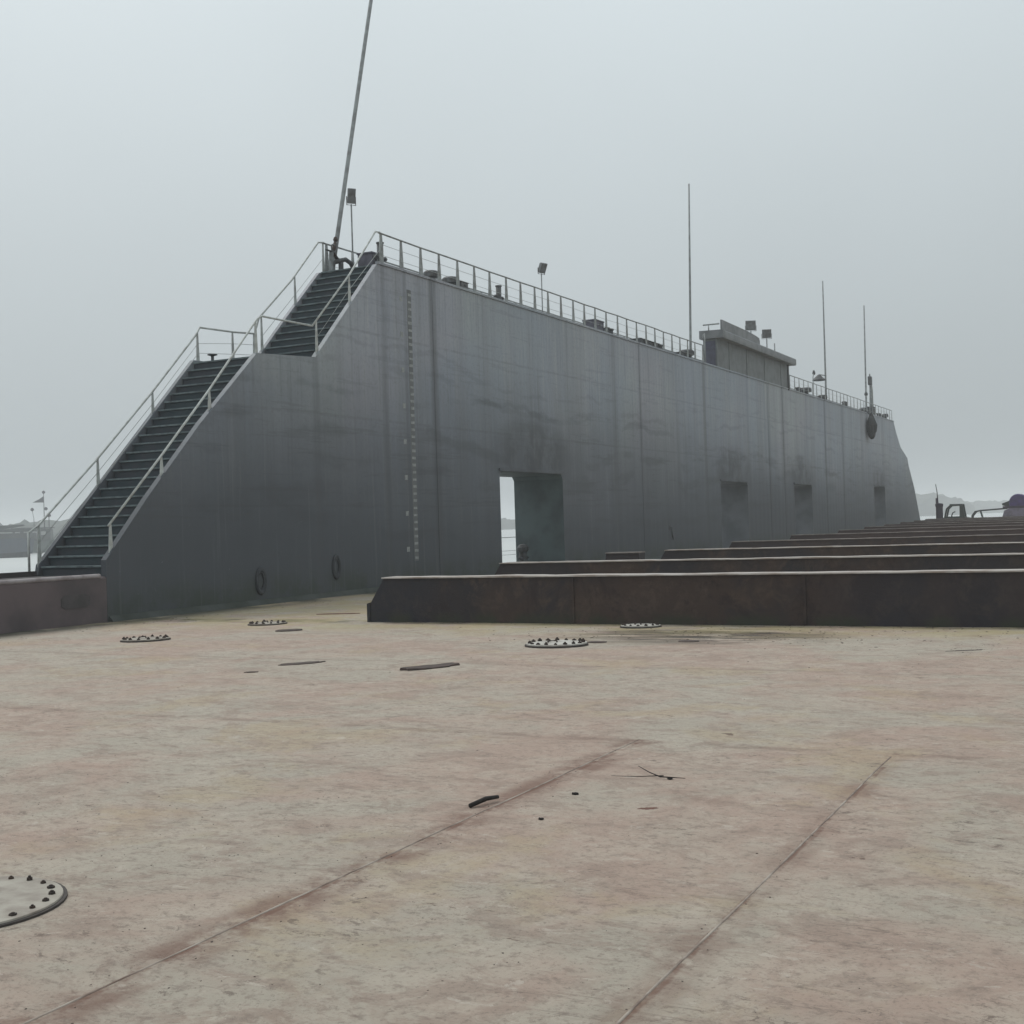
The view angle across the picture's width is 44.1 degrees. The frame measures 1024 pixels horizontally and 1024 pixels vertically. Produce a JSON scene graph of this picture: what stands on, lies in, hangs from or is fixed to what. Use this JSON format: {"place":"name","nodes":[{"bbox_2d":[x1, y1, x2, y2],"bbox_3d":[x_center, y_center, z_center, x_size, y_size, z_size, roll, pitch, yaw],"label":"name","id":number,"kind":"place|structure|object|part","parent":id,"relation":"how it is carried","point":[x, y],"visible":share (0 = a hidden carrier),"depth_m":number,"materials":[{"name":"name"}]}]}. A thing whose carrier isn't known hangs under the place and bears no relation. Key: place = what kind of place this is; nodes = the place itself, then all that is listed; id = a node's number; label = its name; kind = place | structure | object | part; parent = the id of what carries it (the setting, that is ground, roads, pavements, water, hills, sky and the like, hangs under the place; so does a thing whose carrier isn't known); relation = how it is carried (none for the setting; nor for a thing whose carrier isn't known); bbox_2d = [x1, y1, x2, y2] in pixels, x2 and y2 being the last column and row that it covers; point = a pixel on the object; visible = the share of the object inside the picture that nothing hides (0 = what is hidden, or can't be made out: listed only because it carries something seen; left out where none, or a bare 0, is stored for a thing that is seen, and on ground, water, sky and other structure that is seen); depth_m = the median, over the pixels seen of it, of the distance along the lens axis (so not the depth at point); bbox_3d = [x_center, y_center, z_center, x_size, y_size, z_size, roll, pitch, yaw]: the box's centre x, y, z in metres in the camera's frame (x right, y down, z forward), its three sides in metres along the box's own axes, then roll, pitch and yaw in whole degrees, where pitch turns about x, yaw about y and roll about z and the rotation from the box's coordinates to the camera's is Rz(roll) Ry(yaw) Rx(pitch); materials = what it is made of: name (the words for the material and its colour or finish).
{"place":"outdoors","nodes":[
{"label":"outdoors","id":0,"kind":"place"},
{"bbox_2d":[0,496,925,539],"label":"hill","id":1,"kind":"structure","parent":0,"point":[507,524],"depth_m":458.08,"materials":[{"name":"grey"}]},
{"bbox_2d":[0,513,1002,572],"bbox_3d":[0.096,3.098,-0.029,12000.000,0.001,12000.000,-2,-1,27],"label":"water","id":2,"kind":"structure","parent":0,"point":[10,565],"depth_m":176.63,"materials":[{"name":"grey liquid"}]},
{"bbox_2d":[0,552,27,557],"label":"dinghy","id":3,"kind":"object","parent":2,"relation":"on","point":[14,555],"visible":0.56,"depth_m":214.30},
{"bbox_2d":[0,524,36,553],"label":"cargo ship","id":4,"kind":"object","parent":2,"relation":"on","point":[12,542],"visible":0.67,"depth_m":265.21,"materials":[{"name":"paint"}]},
{"bbox_2d":[11,491,54,552],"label":"work boat","id":5,"kind":"object","parent":2,"relation":"on","point":[47,539],"visible":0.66,"depth_m":279.54,"materials":[{"name":"paint"}]},
{"bbox_2d":[0,592,1023,1023],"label":"deck","id":6,"kind":"structure","parent":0,"point":[884,822],"depth_m":6.81,"materials":[{"name":"paint"}]},
{"bbox_2d":[0,875,67,927],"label":"manhole cover","id":7,"kind":"object","parent":6,"relation":"on","point":[23,898],"visible":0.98,"depth_m":5.58,"materials":[{"name":"metal"}]},
{"bbox_2d":[0,571,107,633],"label":"side platform","id":8,"kind":"structure","parent":6,"relation":"attached to","point":[30,600],"depth_m":22.63,"materials":[{"name":"brown paint"}]},
{"bbox_2d":[120,634,170,642],"bbox_3d":[-5.588,1.936,19.274,0.749,0.106,0.624,-2,-1,-25],"label":"manhole cover","id":9,"kind":"object","parent":6,"relation":"on","point":[143,638],"visible":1,"depth_m":19.10,"materials":[{"name":"metal"}]},
{"bbox_2d":[247,620,286,625],"bbox_3d":[-4.232,1.924,21.884,0.686,0.101,0.582,-2,-1,-25],"label":"manhole cover","id":10,"kind":"object","parent":6,"relation":"on","point":[265,623],"visible":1,"depth_m":21.71,"materials":[{"name":"metal"}]},
{"bbox_2d":[275,629,301,631],"bbox_3d":[-3.594,1.908,20.346,0.450,0.033,0.324,-2,-1,-25],"label":"lid","id":11,"kind":"object","parent":6,"relation":"on","point":[284,630],"visible":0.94,"depth_m":20.25,"materials":[{"name":"grey metal"}]},
{"bbox_2d":[278,661,325,665],"bbox_3d":[-2.536,1.832,15.270,0.607,0.024,0.210,-1,-1,-28],"label":"steel offcut","id":12,"kind":"object","parent":6,"relation":"on","point":[301,663],"visible":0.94,"depth_m":15.23,"materials":[{"name":"metal"}]},
{"bbox_2d":[316,613,359,614],"bbox_3d":[-3.297,1.935,23.980,0.867,0.024,0.127,-2,-1,7],"label":"steel offcut","id":13,"kind":"object","parent":6,"relation":"on","point":[338,613],"visible":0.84,"depth_m":23.97,"materials":[{"name":"metal"}]},
{"bbox_2d":[400,662,459,670],"bbox_3d":[-0.955,1.764,14.407,0.758,0.042,0.326,-1,-1,-35],"label":"steel offcut","id":14,"kind":"object","parent":6,"relation":"on","point":[426,667],"visible":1,"depth_m":14.35,"materials":[{"name":"grey metal"}]},
{"bbox_2d":[35,261,919,621],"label":"wing wall","id":15,"kind":"structure","parent":6,"relation":"attached to","point":[401,421],"depth_m":36.10,"materials":[{"name":"grey metal"}]},
{"bbox_2d":[27,326,253,571],"bbox_3d":[-7.823,-1.537,27.704,0.048,5.664,7.186,-2,-1,27],"label":"guard railing","id":16,"kind":"object","parent":15,"relation":"attached to","point":[37,526],"visible":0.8,"depth_m":26.64,"materials":[{"name":"metal"}]},
{"bbox_2d":[41,356,249,575],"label":"staircase","id":17,"kind":"structure","parent":15,"relation":"on","point":[89,549],"depth_m":26.24,"materials":[{"name":"grey metal"}]},
{"bbox_2d":[107,315,312,551],"bbox_3d":[-6.182,-1.776,26.930,0.048,5.284,6.757,-2,-1,27],"label":"guard railing","id":18,"kind":"object","parent":15,"relation":"attached to","point":[110,544],"visible":1,"depth_m":26.23,"materials":[{"name":"metal"}]},
{"bbox_2d":[207,354,216,359],"bbox_3d":[-6.919,-3.520,29.207,0.240,0.260,0.234,-2,-1,27],"label":"mushroom pin","id":19,"kind":"object","parent":15,"relation":"on","point":[212,356],"visible":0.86,"depth_m":29.17,"materials":[{"name":"grey metal"}]},
{"bbox_2d":[255,567,266,594],"bbox_3d":[-5.526,1.516,27.838,0.067,0.629,0.370,-2,-1,27],"label":"tyre","id":20,"kind":"object","parent":15,"relation":"hanging from","point":[259,571],"visible":1,"depth_m":27.80,"materials":[{"name":"grey rubber"}]},
{"bbox_2d":[256,242,324,350],"bbox_3d":[-5.643,-5.453,32.283,0.048,3.464,3.045,-2,-1,27],"label":"guard railing","id":21,"kind":"object","parent":15,"relation":"on","point":[281,291],"visible":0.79,"depth_m":32.40,"materials":[{"name":"metal"}]},
{"bbox_2d":[265,265,371,356],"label":"staircase","id":22,"kind":"structure","parent":15,"relation":"on","point":[293,339],"depth_m":31.77,"materials":[{"name":"grey metal"}]},
{"bbox_2d":[332,554,340,578],"bbox_3d":[-4.221,1.320,30.427,0.057,0.612,0.340,-2,-1,27],"label":"tyre","id":23,"kind":"object","parent":15,"relation":"hanging from","point":[335,574],"visible":1,"depth_m":30.39,"materials":[{"name":"grey rubber"}]},
{"bbox_2d":[331,237,353,268],"bbox_3d":[-4.473,-6.737,33.488,0.133,0.980,1.214,-2,-1,27],"label":"gooseneck pipe","id":24,"kind":"object","parent":15,"relation":"on","point":[339,262],"visible":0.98,"depth_m":33.25,"materials":[{"name":"grey metal"}]},
{"bbox_2d":[312,231,380,353],"bbox_3d":[-4.061,-5.461,31.378,0.048,3.604,3.168,-2,-1,27],"label":"guard railing","id":25,"kind":"object","parent":15,"relation":"attached to","point":[328,303],"visible":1,"depth_m":31.30,"materials":[{"name":"metal"}]},
{"bbox_2d":[325,0,372,272],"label":"mast","id":26,"kind":"object","parent":15,"relation":"on","point":[332,264],"visible":0.88,"depth_m":34.24,"materials":[{"name":"grey metal"}]},
{"bbox_2d":[346,188,355,263],"bbox_3d":[-4.302,-7.521,34.062,0.274,2.388,0.227,-2,-1,-25],"label":"floodlight","id":27,"kind":"object","parent":15,"relation":"on","point":[351,197],"visible":0.92,"depth_m":34.04,"materials":[{"name":"grey paint"}]},
{"bbox_2d":[357,251,376,266],"bbox_3d":[-3.785,-6.588,33.508,0.490,0.520,0.460,-2,-1,27],"label":"steel box","id":28,"kind":"object","parent":15,"relation":"on","point":[366,258],"visible":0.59,"depth_m":33.30,"materials":[{"name":"grey metal"}]},
{"bbox_2d":[373,242,386,261],"bbox_3d":[-3.451,-6.717,33.114,0.210,0.710,0.573,-2,-1,27],"label":"valve post","id":29,"kind":"object","parent":15,"relation":"on","point":[377,256],"visible":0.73,"depth_m":33.04,"materials":[{"name":"grey metal"}]},
{"bbox_2d":[423,270,436,278],"bbox_3d":[-2.284,-6.594,35.696,0.440,0.440,0.433,-2,-1,27],"label":"ventilator","id":30,"kind":"object","parent":15,"relation":"on","point":[429,273],"visible":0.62,"depth_m":35.51,"materials":[{"name":"grey metal"}]},
{"bbox_2d":[442,276,455,284],"bbox_3d":[-1.787,-6.600,36.678,0.480,0.440,0.473,-2,-1,27],"label":"ventilator","id":31,"kind":"object","parent":15,"relation":"on","point":[448,279],"visible":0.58,"depth_m":36.48,"materials":[{"name":"grey metal"}]},
{"bbox_2d":[460,280,468,288],"bbox_3d":[-1.560,-6.563,37.123,0.440,0.360,0.460,-2,-1,27],"label":"steel box","id":32,"kind":"object","parent":15,"relation":"on","point":[464,284],"visible":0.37,"depth_m":36.99,"materials":[{"name":"grey metal"}]},
{"bbox_2d":[493,285,503,299],"bbox_3d":[-0.413,-6.742,39.400,0.210,0.650,0.573,-2,-1,27],"label":"valve post","id":33,"kind":"object","parent":15,"relation":"on","point":[498,290],"visible":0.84,"depth_m":39.33,"materials":[{"name":"grey metal"}]},
{"bbox_2d":[324,243,701,360],"bbox_3d":[2.974,-6.836,49.386,0.052,1.077,35.320,-2,-1,27],"label":"guard railing","id":34,"kind":"object","parent":15,"relation":"on","point":[326,259],"visible":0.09,"depth_m":37.30,"materials":[{"name":"metal"}]},
{"bbox_2d":[378,232,703,361],"bbox_3d":[2.555,-6.855,44.532,0.052,1.049,26.560,-2,-1,27],"label":"guard railing","id":35,"kind":"object","parent":15,"relation":"on","point":[401,262],"visible":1,"depth_m":40.00,"materials":[{"name":"metal"}]},
{"bbox_2d":[538,262,547,311],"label":"floodlight","id":36,"kind":"object","parent":15,"relation":"on","point":[542,267],"visible":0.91,"depth_m":44.64,"materials":[{"name":"grey paint"}]},
{"bbox_2d":[582,319,603,330],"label":"steel box","id":37,"kind":"object","parent":15,"relation":"on","point":[591,324],"visible":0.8,"depth_m":45.89,"materials":[{"name":"grey metal"}]},
{"bbox_2d":[604,327,613,333],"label":"bollard","id":38,"kind":"object","parent":15,"relation":"on","point":[610,330],"visible":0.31,"depth_m":47.52,"materials":[{"name":"grey metal"}]},
{"bbox_2d":[631,338,657,347],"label":"steel box","id":39,"kind":"object","parent":15,"relation":"on","point":[641,340],"visible":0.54,"depth_m":50.15,"materials":[{"name":"grey metal"}]},
{"bbox_2d":[673,352,686,356],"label":"steel box","id":40,"kind":"object","parent":15,"relation":"on","point":[683,353],"visible":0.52,"depth_m":54.24,"materials":[{"name":"grey metal"}]},
{"bbox_2d":[681,349,693,357],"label":"ventilator","id":41,"kind":"object","parent":15,"relation":"on","point":[691,351],"visible":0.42,"depth_m":55.17,"materials":[{"name":"grey metal"}]},
{"bbox_2d":[688,184,691,357],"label":"mast","id":42,"kind":"object","parent":15,"relation":"on","point":[690,331],"visible":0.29,"depth_m":56.16,"materials":[{"name":"grey metal"}]},
{"bbox_2d":[699,319,795,389],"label":"wheelhouse","id":43,"kind":"object","parent":15,"relation":"on","point":[729,346],"visible":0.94,"depth_m":61.43,"materials":[{"name":"grey paint"}]},
{"bbox_2d":[705,341,715,365],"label":"door","id":44,"kind":"structure","parent":43,"relation":"in","point":[710,353],"depth_m":58.12,"materials":[{"name":"paint"}]},
{"bbox_2d":[745,320,755,332],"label":"floodlight","id":45,"kind":"object","parent":43,"relation":"on","point":[750,325],"visible":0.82,"depth_m":64.56,"materials":[{"name":"grey paint"}]},
{"bbox_2d":[761,329,771,347],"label":"floodlight","id":46,"kind":"object","parent":43,"relation":"on","point":[766,333],"visible":0.95,"depth_m":66.77,"materials":[{"name":"grey paint"}]},
{"bbox_2d":[801,387,811,393],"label":"ventilator","id":47,"kind":"object","parent":15,"relation":"on","point":[806,390],"visible":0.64,"depth_m":74.20,"materials":[{"name":"grey metal"}]},
{"bbox_2d":[812,370,814,395],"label":"signal lamp","id":48,"kind":"object","parent":15,"relation":"on","point":[813,372],"visible":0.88,"depth_m":76.26,"materials":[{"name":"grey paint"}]},
{"bbox_2d":[812,281,826,399],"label":"mast","id":49,"kind":"object","parent":15,"relation":"on","point":[818,377],"visible":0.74,"depth_m":79.23,"materials":[{"name":"grey metal"}]},
{"bbox_2d":[789,375,891,418],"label":"guard railing","id":50,"kind":"object","parent":15,"relation":"on","point":[840,397],"visible":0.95,"depth_m":81.06,"materials":[{"name":"metal"}]},
{"bbox_2d":[863,305,867,406],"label":"mast","id":51,"kind":"object","parent":15,"relation":"on","point":[866,394],"visible":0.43,"depth_m":90.56,"materials":[{"name":"grey metal"}]},
{"bbox_2d":[865,410,876,438],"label":"tyre","id":52,"kind":"object","parent":15,"relation":"hanging from","point":[871,425],"visible":1,"depth_m":87.80,"materials":[{"name":"black rubber"}]},
{"bbox_2d":[868,374,873,406],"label":"davit","id":53,"kind":"object","parent":15,"relation":"on","point":[870,389],"visible":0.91,"depth_m":94.42,"materials":[{"name":"grey paint"}]},
{"bbox_2d":[867,406,874,414],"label":"steel box","id":54,"kind":"object","parent":15,"relation":"on","point":[870,409],"visible":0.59,"depth_m":91.31,"materials":[{"name":"grey metal"}]},
{"bbox_2d":[468,795,498,807],"bbox_3d":[-0.158,1.653,7.240,0.029,0.044,0.232,-2,-1,44],"label":"black rod","id":55,"kind":"object","parent":6,"relation":"on","point":[480,801],"visible":1,"depth_m":7.22,"materials":[{"name":"black metal"}]},
{"bbox_2d":[517,544,528,561],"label":"bollard","id":56,"kind":"object","parent":6,"relation":"on","point":[522,549],"visible":0.69,"depth_m":42.35,"materials":[{"name":"grey metal"}]},
{"bbox_2d":[525,637,587,648],"bbox_3d":[0.579,1.715,16.475,0.832,0.111,0.749,-2,-1,4],"label":"manhole cover","id":57,"kind":"object","parent":6,"relation":"on","point":[547,643],"visible":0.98,"depth_m":16.29,"materials":[{"name":"metal"}]},
{"bbox_2d":[588,641,606,642],"bbox_3d":[1.127,1.730,16.760,0.269,0.024,0.225,-2,-1,27],"label":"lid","id":58,"kind":"object","parent":6,"relation":"on","point":[597,641],"visible":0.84,"depth_m":16.73,"materials":[{"name":"grey metal"}]},
{"bbox_2d":[605,551,644,559],"bbox_3d":[2.940,1.443,33.042,1.000,0.800,0.465,-2,-1,27],"label":"girder","id":59,"kind":"object","parent":6,"relation":"on","point":[625,555],"visible":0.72,"depth_m":32.85,"materials":[{"name":"grey metal"}]},
{"bbox_2d":[620,622,661,628],"bbox_3d":[1.929,1.703,18.964,0.624,0.106,0.541,-2,-1,15],"label":"manhole cover","id":60,"kind":"object","parent":6,"relation":"on","point":[635,625],"visible":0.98,"depth_m":18.80,"materials":[{"name":"metal"}]},
{"bbox_2d":[638,807,656,809],"bbox_3d":[0.755,1.653,7.023,0.120,0.014,0.050,-2,-1,-8],"label":"rust flake","id":61,"kind":"object","parent":6,"relation":"on","point":[646,808],"visible":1,"depth_m":7.02,"materials":[{"name":"metal"}]},
{"bbox_2d":[625,766,684,779],"bbox_3d":[0.882,1.633,7.892,0.460,0.032,0.263,-2,-1,27],"label":"dry twig","id":62,"kind":"object","parent":6,"relation":"on","point":[663,776],"visible":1,"depth_m":7.81,"materials":[{"name":"brown wood"}]},
{"bbox_2d":[678,640,698,641],"bbox_3d":[2.305,1.691,16.497,0.291,0.021,0.206,-2,-1,27],"label":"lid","id":63,"kind":"object","parent":6,"relation":"on","point":[688,641],"visible":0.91,"depth_m":16.49,"materials":[{"name":"grey metal"}]},
{"bbox_2d":[367,569,1023,627],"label":"girder","id":64,"kind":"object","parent":6,"relation":"on","point":[956,598],"visible":1,"depth_m":18.87,"materials":[{"name":"brown metal"}]},
{"bbox_2d":[495,553,1023,574],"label":"girder","id":65,"kind":"object","parent":6,"relation":"on","point":[886,562],"visible":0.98,"depth_m":24.52,"materials":[{"name":"metal"}]},
{"bbox_2d":[661,542,1023,558],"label":"girder","id":66,"kind":"object","parent":6,"relation":"on","point":[956,548],"visible":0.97,"depth_m":31.80,"materials":[{"name":"brown metal"}]},
{"bbox_2d":[729,534,1023,547],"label":"girder","id":67,"kind":"object","parent":6,"relation":"on","point":[892,540],"visible":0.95,"depth_m":40.25,"materials":[{"name":"brown metal"}]},
{"bbox_2d":[789,529,1023,539],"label":"girder","id":68,"kind":"object","parent":6,"relation":"on","point":[912,534],"visible":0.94,"depth_m":48.56,"materials":[{"name":"brown metal"}]},
{"bbox_2d":[838,525,1023,532],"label":"girder","id":69,"kind":"object","parent":6,"relation":"on","point":[934,529],"visible":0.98,"depth_m":56.41,"materials":[{"name":"metal"}]},
{"bbox_2d":[935,484,942,518],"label":"mooring post","id":70,"kind":"object","parent":6,"relation":"on","point":[939,510],"visible":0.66,"depth_m":99.32,"materials":[{"name":"grey metal"}]},
{"bbox_2d":[864,522,1023,528],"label":"girder","id":71,"kind":"object","parent":6,"relation":"on","point":[948,525],"visible":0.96,"depth_m":64.13,"materials":[{"name":"brown metal"}]},
{"bbox_2d":[884,520,1023,525],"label":"girder","id":72,"kind":"object","parent":6,"relation":"on","point":[1007,521],"visible":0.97,"depth_m":71.77,"materials":[{"name":"metal"}]},
{"bbox_2d":[944,504,970,517],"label":"machine cab","id":73,"kind":"object","parent":6,"relation":"on","point":[962,510],"visible":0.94,"depth_m":98.49,"materials":[{"name":"grey metal"}]},
{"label":"window frame","id":74,"kind":"part","parent":73,"relation":"part of","materials":[{"name":"black metal"}]},
{"bbox_2d":[900,519,1023,523],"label":"girder","id":75,"kind":"object","parent":6,"relation":"on","point":[960,521],"visible":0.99,"depth_m":79.37,"materials":[{"name":"brown metal"}]},
{"bbox_2d":[914,517,1023,521],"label":"girder","id":76,"kind":"object","parent":6,"relation":"on","point":[966,519],"visible":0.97,"depth_m":87.16,"materials":[{"name":"brown metal"}]},
{"bbox_2d":[925,516,1023,519],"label":"girder","id":77,"kind":"object","parent":6,"relation":"on","point":[977,518],"visible":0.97,"depth_m":94.44,"materials":[{"name":"brown metal"}]},
{"bbox_2d":[971,508,1007,517],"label":"pipe frame","id":78,"kind":"object","parent":6,"relation":"on","point":[973,514],"visible":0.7,"depth_m":98.05,"materials":[{"name":"grey metal"}]},
{"bbox_2d":[1002,494,1023,516],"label":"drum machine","id":79,"kind":"object","parent":6,"relation":"on","point":[1014,504],"visible":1,"depth_m":96.31,"materials":[{"name":"purple paint"}]},
{"bbox_2d":[0,0,1023,525],"label":"sky","id":80,"kind":"structure","parent":0,"point":[168,168],"materials":[{"name":"grey"}]},
{"bbox_2d":[916,492,974,515],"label":"headland","id":81,"kind":"structure","parent":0,"point":[929,509],"depth_m":810.46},
{"bbox_2d":[965,500,1008,513],"bbox_3d":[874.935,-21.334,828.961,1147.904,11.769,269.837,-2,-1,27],"label":"bank","id":82,"kind":"structure","parent":0,"point":[982,505],"depth_m":1006.51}
]}

